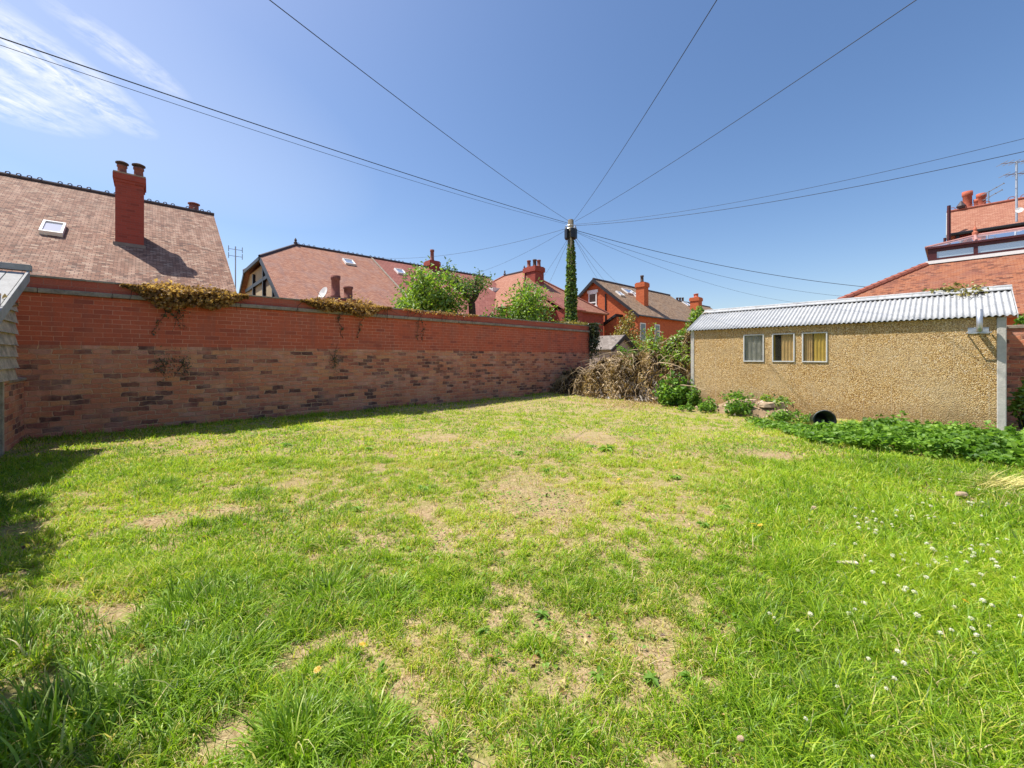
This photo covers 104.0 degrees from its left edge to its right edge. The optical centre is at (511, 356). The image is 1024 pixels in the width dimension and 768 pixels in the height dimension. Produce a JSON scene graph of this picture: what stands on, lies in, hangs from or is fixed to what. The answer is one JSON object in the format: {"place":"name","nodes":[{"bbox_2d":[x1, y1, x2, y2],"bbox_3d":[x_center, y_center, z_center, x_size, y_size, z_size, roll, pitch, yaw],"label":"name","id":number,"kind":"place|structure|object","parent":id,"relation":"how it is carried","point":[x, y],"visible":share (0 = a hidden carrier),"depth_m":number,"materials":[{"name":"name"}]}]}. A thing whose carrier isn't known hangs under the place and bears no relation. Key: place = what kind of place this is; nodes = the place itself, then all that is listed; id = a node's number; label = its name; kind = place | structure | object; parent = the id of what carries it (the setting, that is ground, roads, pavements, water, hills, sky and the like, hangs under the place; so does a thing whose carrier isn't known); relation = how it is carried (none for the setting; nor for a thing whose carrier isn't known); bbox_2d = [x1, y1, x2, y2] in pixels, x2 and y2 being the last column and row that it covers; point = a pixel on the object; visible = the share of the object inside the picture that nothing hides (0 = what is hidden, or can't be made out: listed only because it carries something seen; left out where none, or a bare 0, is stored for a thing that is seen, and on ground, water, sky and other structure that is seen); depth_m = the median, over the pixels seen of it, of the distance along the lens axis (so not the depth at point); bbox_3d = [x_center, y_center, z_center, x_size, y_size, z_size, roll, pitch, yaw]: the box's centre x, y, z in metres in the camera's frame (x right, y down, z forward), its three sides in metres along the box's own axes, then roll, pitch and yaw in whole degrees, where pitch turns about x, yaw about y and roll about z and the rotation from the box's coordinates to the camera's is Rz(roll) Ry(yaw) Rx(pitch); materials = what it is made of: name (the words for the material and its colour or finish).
{"place":"outdoors","nodes":[
{"label":"outdoors","id":0,"kind":"place"},
{"bbox_2d":[0,160,235,291],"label":"brick house","id":1,"kind":"structure","parent":0,"point":[125,232],"depth_m":13.87,"materials":[{"name":"tile"}]},
{"bbox_2d":[0,392,1022,767],"bbox_3d":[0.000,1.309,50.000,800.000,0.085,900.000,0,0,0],"label":"ground","id":2,"kind":"structure","parent":0,"point":[230,734],"depth_m":2.85,"materials":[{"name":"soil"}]},
{"bbox_2d":[0,262,31,455],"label":"garden shed","id":3,"kind":"structure","parent":2,"relation":"on","point":[13,285],"depth_m":5.50,"materials":[{"name":"weathered wood"},{"name":"corrugated metal"},{"name":"painted wood"}]},
{"bbox_2d":[3,568,55,591],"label":"grass tussock","id":4,"kind":"object","parent":2,"relation":"on","point":[28,580],"depth_m":2.27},
{"bbox_2d":[3,500,61,521],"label":"grass tussock","id":5,"kind":"object","parent":2,"relation":"on","point":[27,511],"depth_m":3.28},
{"bbox_2d":[0,591,126,692],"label":"grass tussock","id":6,"kind":"object","parent":2,"relation":"on","point":[25,652],"depth_m":1.82,"materials":[{"name":"plant"}]},
{"bbox_2d":[0,631,159,767],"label":"grass tussock","id":7,"kind":"object","parent":2,"relation":"on","point":[15,717],"depth_m":1.42,"materials":[{"name":"plant"}]},
{"bbox_2d":[60,527,119,551],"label":"grass tussock","id":8,"kind":"object","parent":2,"relation":"on","point":[91,539],"depth_m":2.85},
{"bbox_2d":[32,614,155,677],"bbox_3d":[-1.831,1.288,1.787,0.460,0.203,0.401,0,0,-41],"label":"grass tussock","id":9,"kind":"object","parent":2,"relation":"on","point":[104,638],"depth_m":1.78,"materials":[{"name":"plant"}]},
{"bbox_2d":[72,464,129,482],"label":"grass tussock","id":10,"kind":"object","parent":2,"relation":"on","point":[103,475],"depth_m":4.30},
{"bbox_2d":[97,521,148,544],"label":"grass tussock","id":11,"kind":"object","parent":2,"relation":"on","point":[128,531],"depth_m":2.94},
{"bbox_2d":[27,599,276,767],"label":"grass tussock","id":12,"kind":"object","parent":2,"relation":"on","point":[152,669],"depth_m":1.53,"materials":[{"name":"plant"}]},
{"bbox_2d":[97,525,207,571],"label":"grass tussock","id":13,"kind":"object","parent":2,"relation":"on","point":[173,540],"depth_m":2.77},
{"bbox_2d":[115,474,189,497],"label":"grass tussock","id":14,"kind":"object","parent":2,"relation":"on","point":[147,488],"depth_m":3.94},
{"bbox_2d":[135,578,227,623],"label":"grass tussock","id":15,"kind":"object","parent":2,"relation":"on","point":[183,603],"depth_m":2.03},
{"bbox_2d":[126,691,238,767],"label":"grass tussock","id":16,"kind":"object","parent":2,"relation":"on","point":[195,745],"depth_m":1.41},
{"bbox_2d":[99,560,271,662],"bbox_3d":[-1.633,1.265,2.082,0.783,0.368,0.792,0,0,0],"label":"grass tussock","id":17,"kind":"object","parent":2,"relation":"on","point":[198,592],"depth_m":2.04,"materials":[{"name":"plant"}]},
{"bbox_2d":[135,602,306,741],"bbox_3d":[-1.202,1.280,1.690,0.674,0.270,0.643,0,0,43],"label":"grass tussock","id":18,"kind":"object","parent":2,"relation":"on","point":[271,660],"depth_m":1.69,"materials":[{"name":"plant"}]},
{"bbox_2d":[212,580,277,623],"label":"grass tussock","id":19,"kind":"object","parent":2,"relation":"on","point":[253,593],"depth_m":2.08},
{"bbox_2d":[225,613,275,671],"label":"grass tussock","id":20,"kind":"object","parent":2,"relation":"on","point":[255,644],"depth_m":1.80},
{"bbox_2d":[227,483,279,503],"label":"grass tussock","id":21,"kind":"object","parent":2,"relation":"on","point":[248,494],"depth_m":3.79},
{"bbox_2d":[221,520,316,558],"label":"grass tussock","id":22,"kind":"object","parent":2,"relation":"on","point":[264,535],"depth_m":2.88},
{"bbox_2d":[210,688,332,766],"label":"grass tussock","id":23,"kind":"object","parent":2,"relation":"on","point":[248,727],"depth_m":1.38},
{"bbox_2d":[191,652,382,767],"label":"grass tussock","id":24,"kind":"object","parent":2,"relation":"on","point":[269,739],"depth_m":1.35,"materials":[{"name":"plant"}]},
{"bbox_2d":[260,582,326,622],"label":"grass tussock","id":25,"kind":"object","parent":2,"relation":"on","point":[274,601],"depth_m":2.15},
{"bbox_2d":[15,274,589,438],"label":"brick wall","id":26,"kind":"structure","parent":2,"relation":"on","point":[87,350],"depth_m":8.15,"materials":[{"name":"brick"}]},
{"bbox_2d":[148,346,174,385],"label":"wall weed","id":27,"kind":"object","parent":26,"relation":"attached to","point":[161,361],"depth_m":7.24,"materials":[{"name":"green plant"}]},
{"bbox_2d":[172,348,191,381],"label":"wall weed","id":28,"kind":"object","parent":26,"relation":"attached to","point":[181,362],"depth_m":7.43,"materials":[{"name":"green plant"}]},
{"bbox_2d":[119,278,248,335],"bbox_3d":[-6.079,-0.906,7.535,1.890,1.084,0.888,0,0,-42],"label":"dead creeper","id":29,"kind":"object","parent":26,"relation":"attached to","point":[158,295],"visible":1,"depth_m":7.33,"materials":[{"name":"brown plant"}]},
{"bbox_2d":[297,294,391,337],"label":"dead creeper","id":30,"kind":"object","parent":26,"relation":"attached to","point":[333,305],"visible":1,"depth_m":9.35,"materials":[{"name":"brown plant"}]},
{"bbox_2d":[403,308,478,339],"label":"dead creeper","id":31,"kind":"object","parent":26,"relation":"attached to","point":[439,311],"visible":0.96,"depth_m":10.90,"materials":[{"name":"brown plant"}]},
{"bbox_2d":[553,319,605,366],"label":"ivy plant","id":32,"kind":"object","parent":26,"relation":"on","point":[594,335],"visible":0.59,"depth_m":15.68,"materials":[{"name":"green plant"}]},
{"bbox_2d":[288,532,319,554],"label":"grass tussock","id":33,"kind":"object","parent":2,"relation":"on","point":[304,544],"depth_m":2.72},
{"bbox_2d":[270,675,359,750],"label":"grass tussock","id":34,"kind":"object","parent":2,"relation":"on","point":[317,702],"depth_m":1.51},
{"bbox_2d":[266,555,383,624],"bbox_3d":[-1.035,1.274,2.230,0.643,0.290,0.674,0,0,0],"label":"grass tussock","id":35,"kind":"object","parent":2,"relation":"on","point":[325,578],"depth_m":2.22,"materials":[{"name":"plant"}]},
{"bbox_2d":[313,528,354,551],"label":"grass tussock","id":36,"kind":"object","parent":2,"relation":"on","point":[328,540],"depth_m":2.77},
{"bbox_2d":[296,693,388,767],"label":"grass tussock","id":37,"kind":"object","parent":2,"relation":"on","point":[362,729],"depth_m":1.38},
{"bbox_2d":[293,673,397,760],"bbox_3d":[-0.601,1.298,1.457,0.399,0.164,0.390,0,0,0],"label":"grass tussock","id":38,"kind":"object","parent":2,"relation":"on","point":[347,687],"depth_m":1.51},
{"bbox_2d":[239,238,506,317],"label":"semi detached house","id":39,"kind":"structure","parent":2,"relation":"on","point":[295,270],"depth_m":24.76,"materials":[{"name":"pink tile"}]},
{"bbox_2d":[321,275,357,302],"bbox_3d":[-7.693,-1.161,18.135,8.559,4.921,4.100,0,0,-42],"label":"chimney","id":40,"kind":"object","parent":39,"relation":"on","point":[335,286],"visible":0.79,"depth_m":17.88,"materials":[{"name":"red brick"}]},
{"bbox_2d":[300,670,447,767],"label":"grass tussock","id":41,"kind":"object","parent":2,"relation":"on","point":[376,744],"depth_m":1.38,"materials":[{"name":"plant"}]},
{"bbox_2d":[366,508,403,535],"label":"grass tussock","id":42,"kind":"object","parent":2,"relation":"on","point":[400,519],"depth_m":3.08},
{"bbox_2d":[347,566,425,624],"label":"grass tussock","id":43,"kind":"object","parent":2,"relation":"on","point":[383,584],"depth_m":2.18,"materials":[{"name":"plant"}]},
{"bbox_2d":[361,579,428,635],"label":"grass tussock","id":44,"kind":"object","parent":2,"relation":"on","point":[412,599],"depth_m":2.06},
{"bbox_2d":[387,255,476,314],"bbox_3d":[-2.992,-1.110,14.530,3.389,4.830,3.177,0,0,0],"label":"leafy tree","id":45,"kind":"object","parent":2,"relation":"on","point":[424,294],"visible":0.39,"depth_m":14.02,"materials":[{"name":"green plant"}]},
{"bbox_2d":[406,706,476,767],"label":"grass tussock","id":46,"kind":"object","parent":2,"relation":"on","point":[435,743],"depth_m":1.33,"materials":[{"name":"plant"}]},
{"bbox_2d":[438,256,494,314],"bbox_3d":[-1.736,-1.207,15.001,2.306,5.025,1.777,0,0,25],"label":"forked tree","id":47,"kind":"object","parent":2,"relation":"on","point":[475,293],"visible":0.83,"depth_m":14.86,"materials":[{"name":"green plant"}]},
{"bbox_2d":[3,428,1013,767],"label":"fallen leaves","id":48,"kind":"object","parent":2,"relation":"on","point":[535,656],"visible":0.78,"depth_m":3.34,"materials":[{"name":"brown plant"}]},
{"bbox_2d":[0,420,1023,765],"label":"clover leaves","id":49,"kind":"object","parent":2,"relation":"on","point":[470,506],"visible":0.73,"depth_m":3.73,"materials":[{"name":"green plant"}]},
{"bbox_2d":[485,274,566,322],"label":"leafy shrub","id":50,"kind":"object","parent":2,"relation":"on","point":[521,312],"visible":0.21,"depth_m":15.14,"materials":[{"name":"green plant"}]},
{"bbox_2d":[489,259,608,335],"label":"hipped house","id":51,"kind":"structure","parent":2,"relation":"on","point":[587,312],"depth_m":33.41,"materials":[{"name":"tile"}]},
{"bbox_2d":[511,696,610,767],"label":"grass tussock","id":52,"kind":"object","parent":2,"relation":"on","point":[570,749],"depth_m":1.33,"materials":[{"name":"plant"}]},
{"bbox_2d":[564,219,576,320],"bbox_3d":[2.784,-2.511,18.992,0.599,8.023,0.600,0,0,0],"label":"telegraph pole","id":53,"kind":"object","parent":2,"relation":"on","point":[570,233],"visible":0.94,"depth_m":18.86,"materials":[{"name":"brown wood"}]},
{"bbox_2d":[0,45,564,223],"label":"overhead cable","id":54,"kind":"object","parent":53,"relation":"attached to","point":[239,125],"visible":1,"depth_m":8.34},
{"bbox_2d":[0,37,566,222],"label":"overhead cable","id":55,"kind":"object","parent":53,"relation":"attached to","point":[234,116],"visible":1,"depth_m":8.26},
{"bbox_2d":[269,0,566,219],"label":"overhead cable","id":56,"kind":"object","parent":53,"relation":"attached to","point":[390,92],"visible":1,"depth_m":7.43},
{"bbox_2d":[564,240,577,321],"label":"ivy plant","id":57,"kind":"object","parent":53,"relation":"attached to","point":[568,292],"visible":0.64,"depth_m":18.84,"materials":[{"name":"green plant"}]},
{"bbox_2d":[574,0,716,219],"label":"overhead cable","id":58,"kind":"object","parent":53,"relation":"attached to","point":[659,91],"visible":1,"depth_m":7.39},
{"bbox_2d":[576,230,863,286],"bbox_3d":[11.664,-4.747,20.054,17.456,2.398,0.024,0,0,-8],"label":"overhead cable","id":59,"kind":"object","parent":53,"relation":"attached to","point":[715,264],"visible":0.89,"depth_m":19.82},
{"bbox_2d":[578,0,915,219],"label":"overhead cable","id":60,"kind":"object","parent":53,"relation":"attached to","point":[776,94],"visible":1,"depth_m":7.55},
{"bbox_2d":[576,151,1023,225],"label":"overhead cable","id":61,"kind":"object","parent":53,"relation":"attached to","point":[823,192],"visible":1,"depth_m":12.07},
{"bbox_2d":[583,138,1023,223],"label":"overhead cable","id":62,"kind":"object","parent":53,"relation":"attached to","point":[825,184],"visible":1,"depth_m":11.90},
{"bbox_2d":[587,665,604,683],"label":"broadleaf weed","id":63,"kind":"object","parent":2,"relation":"on","point":[596,675],"visible":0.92,"depth_m":1.61,"materials":[{"name":"green plant"}]},
{"bbox_2d":[589,334,637,368],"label":"outbuilding","id":64,"kind":"structure","parent":2,"relation":"on","point":[609,343],"depth_m":20.98,"materials":[{"name":"grey stone"}]},
{"bbox_2d":[610,310,644,354],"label":"garden bush","id":65,"kind":"object","parent":2,"relation":"on","point":[619,331],"visible":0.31,"depth_m":25.82,"materials":[{"name":"green plant"}]},
{"bbox_2d":[549,306,710,414],"bbox_3d":[4.176,0.224,12.463,6.841,3.390,7.825,0,0,0],"label":"bramble heap","id":66,"kind":"object","parent":2,"relation":"on","point":[628,377],"visible":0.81,"depth_m":11.88,"materials":[{"name":"brown plant"}]},
{"bbox_2d":[578,275,693,351],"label":"gabled house","id":67,"kind":"structure","parent":2,"relation":"on","point":[668,314],"depth_m":37.23,"materials":[{"name":"brick"}]},
{"bbox_2d":[587,289,597,306],"bbox_3d":[7.571,-5.362,37.605,0.170,1.750,1.200,0,0,-42],"label":"window","id":68,"kind":"structure","parent":67,"relation":"in","point":[592,294],"depth_m":37.56,"materials":[{"name":"white paint"}]},
{"bbox_2d":[631,323,665,354],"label":"garden bush","id":69,"kind":"object","parent":2,"relation":"on","point":[647,336],"visible":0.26,"depth_m":21.76,"materials":[{"name":"green plant"}]},
{"bbox_2d":[641,669,659,687],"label":"broadleaf weed","id":70,"kind":"object","parent":2,"relation":"on","point":[648,677],"visible":0.98,"depth_m":1.59,"materials":[{"name":"green plant"}]},
{"bbox_2d":[652,368,692,405],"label":"leafy weed","id":71,"kind":"object","parent":2,"relation":"on","point":[668,396],"visible":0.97,"depth_m":10.59,"materials":[{"name":"green plant"}]},
{"bbox_2d":[686,385,703,405],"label":"leafy weed","id":72,"kind":"object","parent":2,"relation":"on","point":[693,398],"visible":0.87,"depth_m":10.21,"materials":[{"name":"green plant"}]},
{"bbox_2d":[697,396,718,411],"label":"leafy weed","id":73,"kind":"object","parent":2,"relation":"on","point":[705,406],"visible":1,"depth_m":9.39,"materials":[{"name":"green plant"}]},
{"bbox_2d":[722,396,756,414],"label":"leafy weed","id":74,"kind":"object","parent":2,"relation":"on","point":[733,407],"visible":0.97,"depth_m":8.78,"materials":[{"name":"green plant"}]},
{"bbox_2d":[711,398,797,418],"bbox_3d":[5.408,1.148,9.088,1.000,0.364,1.900,0,0,-42],"label":"soil heap","id":75,"kind":"object","parent":2,"relation":"on","point":[761,412],"visible":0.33,"depth_m":8.68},
{"bbox_2d":[719,390,753,401],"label":"leafy weed","id":76,"kind":"object","parent":75,"relation":"on","point":[735,394],"visible":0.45,"depth_m":9.44,"materials":[{"name":"green plant"}]},
{"bbox_2d":[756,393,794,407],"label":"leafy weed","id":77,"kind":"object","parent":75,"relation":"on","point":[766,398],"visible":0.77,"depth_m":8.88,"materials":[{"name":"green plant"}]},
{"bbox_2d":[685,658,858,767],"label":"grass tussock","id":78,"kind":"object","parent":2,"relation":"on","point":[766,749],"depth_m":1.42,"materials":[{"name":"plant"}]},
{"bbox_2d":[766,407,810,422],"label":"leafy weed","id":79,"kind":"object","parent":2,"relation":"on","point":[782,415],"visible":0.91,"depth_m":7.97,"materials":[{"name":"green plant"}]},
{"bbox_2d":[727,628,882,724],"bbox_3d":[1.159,1.245,1.622,0.539,0.278,0.555,0,0,40],"label":"grass tussock","id":80,"kind":"object","parent":2,"relation":"on","point":[769,659],"depth_m":1.64,"materials":[{"name":"plant"}]},
{"bbox_2d":[767,584,869,643],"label":"grass tussock","id":81,"kind":"object","parent":2,"relation":"on","point":[812,611],"depth_m":2.00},
{"bbox_2d":[809,410,836,424],"bbox_3d":[5.536,1.125,7.204,0.364,0.369,0.386,0,0,0],"label":"bucket","id":82,"kind":"object","parent":2,"relation":"on","point":[826,416],"visible":0.75,"depth_m":7.20,"materials":[{"name":"black plastic"}]},
{"bbox_2d":[760,669,931,767],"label":"grass tussock","id":83,"kind":"object","parent":2,"relation":"on","point":[845,728],"depth_m":1.35,"materials":[{"name":"plant"}]},
{"bbox_2d":[687,284,1017,430],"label":"concrete garage","id":84,"kind":"structure","parent":2,"relation":"on","point":[921,357],"depth_m":7.99,"materials":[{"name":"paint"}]},
{"bbox_2d":[743,334,763,361],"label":"window","id":85,"kind":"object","parent":84,"relation":"attached to","point":[753,348],"visible":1,"depth_m":9.51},
{"bbox_2d":[772,333,794,361],"bbox_3d":[6.144,-0.195,9.059,0.048,0.648,0.438,0,0,-42],"label":"window","id":86,"kind":"structure","parent":84,"relation":"in","point":[780,333],"depth_m":9.04,"materials":[{"name":"paint"}]},
{"bbox_2d":[781,334,792,360],"bbox_3d":[6.240,-0.195,8.998,0.021,0.840,0.310,0,0,-42],"label":"curtain","id":87,"kind":"object","parent":84,"relation":"attached to","point":[786,347],"visible":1,"depth_m":9.02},
{"bbox_2d":[804,334,812,360],"bbox_3d":[6.459,-0.195,8.757,0.021,0.840,0.200,0,0,-42],"label":"curtain","id":88,"kind":"object","parent":84,"relation":"attached to","point":[808,347],"visible":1,"depth_m":8.74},
{"bbox_2d":[802,332,827,361],"bbox_3d":[6.529,-0.195,8.633,0.048,0.648,0.448,0,0,-42],"label":"window","id":89,"kind":"structure","parent":84,"relation":"in","point":[808,332],"depth_m":8.63,"materials":[{"name":"paint"}]},
{"bbox_2d":[814,333,825,360],"bbox_3d":[6.640,-0.195,8.557,0.021,0.840,0.300,0,0,-42],"label":"curtain","id":90,"kind":"object","parent":84,"relation":"hanging from","point":[819,346],"visible":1,"depth_m":8.58,"materials":[{"name":"yellow fabric"}]},
{"bbox_2d":[922,281,988,295],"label":"dead creeper","id":91,"kind":"object","parent":84,"relation":"on","point":[947,289],"visible":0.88,"depth_m":7.71,"materials":[{"name":"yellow plant"}]},
{"bbox_2d":[966,309,991,333],"bbox_3d":[7.986,-0.595,6.845,0.227,0.410,0.285,0,0,-42],"label":"flue pipe","id":92,"kind":"object","parent":84,"relation":"attached to","point":[979,329],"visible":1,"depth_m":6.79,"materials":[{"name":"metal"}]},
{"bbox_2d":[747,410,1023,465],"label":"weeds","id":93,"kind":"object","parent":2,"relation":"on","point":[992,444],"visible":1,"depth_m":5.67,"materials":[{"name":"green plant"}]},
{"bbox_2d":[814,605,967,694],"bbox_3d":[1.589,1.256,1.738,0.559,0.240,0.583,0,0,0],"label":"grass tussock","id":94,"kind":"object","parent":2,"relation":"on","point":[880,647],"depth_m":1.74,"materials":[{"name":"plant"}]},
{"bbox_2d":[821,695,983,767],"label":"grass tussock","id":95,"kind":"object","parent":2,"relation":"on","point":[903,749],"depth_m":1.29,"materials":[{"name":"plant"}]},
{"bbox_2d":[866,563,967,602],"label":"grass tussock","id":96,"kind":"object","parent":2,"relation":"on","point":[903,570],"depth_m":2.26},
{"bbox_2d":[837,224,1023,324],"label":"bungalow","id":97,"kind":"object","parent":2,"relation":"on","point":[994,258],"visible":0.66,"depth_m":17.13,"materials":[{"name":"red tile"}]},
{"bbox_2d":[856,643,1023,765],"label":"grass tussock","id":98,"kind":"object","parent":2,"relation":"on","point":[926,687],"depth_m":1.46,"materials":[{"name":"plant"}]},
{"bbox_2d":[891,582,1022,631],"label":"grass tussock","id":99,"kind":"object","parent":2,"relation":"on","point":[956,607],"depth_m":2.01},
{"bbox_2d":[892,662,1023,767],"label":"grass tussock","id":100,"kind":"object","parent":2,"relation":"on","point":[992,717],"depth_m":1.37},
{"bbox_2d":[905,619,1023,702],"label":"grass tussock","id":101,"kind":"object","parent":2,"relation":"on","point":[975,652],"depth_m":1.70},
{"bbox_2d":[940,469,1023,493],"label":"straw","id":102,"kind":"object","parent":2,"relation":"on","point":[1007,483],"visible":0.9,"depth_m":3.90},
{"bbox_2d":[943,190,1023,241],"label":"tall house","id":103,"kind":"structure","parent":2,"relation":"on","point":[964,218],"depth_m":21.09,"materials":[{"name":"brick"}]},
{"bbox_2d":[996,159,1023,221],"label":"tv aerial","id":104,"kind":"object","parent":103,"relation":"attached to","point":[1016,185],"visible":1,"depth_m":19.37,"materials":[{"name":"metal"}]},
{"bbox_2d":[951,558,1019,592],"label":"grass tussock","id":105,"kind":"object","parent":2,"relation":"on","point":[980,571],"depth_m":2.30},
{"bbox_2d":[1007,325,1023,421],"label":"boundary wall","id":106,"kind":"structure","parent":2,"relation":"on","point":[1015,353],"depth_m":8.06,"materials":[{"name":"brick"}]},
{"bbox_2d":[1007,377,1023,428],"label":"nettle clump","id":107,"kind":"object","parent":2,"relation":"on","point":[1016,404],"visible":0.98,"depth_m":7.11,"materials":[{"name":"green plant"}]},
{"bbox_2d":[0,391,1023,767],"bbox_3d":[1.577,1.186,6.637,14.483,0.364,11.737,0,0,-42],"label":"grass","id":108,"kind":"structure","parent":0,"point":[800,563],"depth_m":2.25,"materials":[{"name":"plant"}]},
{"bbox_2d":[0,0,1023,308],"label":"sky","id":109,"kind":"structure","parent":0,"point":[548,94],"materials":[{"name":"blue"}]},
{"bbox_2d":[676,293,711,311],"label":"gabled house","id":110,"kind":"structure","parent":0,"point":[695,301],"depth_m":49.46,"materials":[{"name":"orange brick"}]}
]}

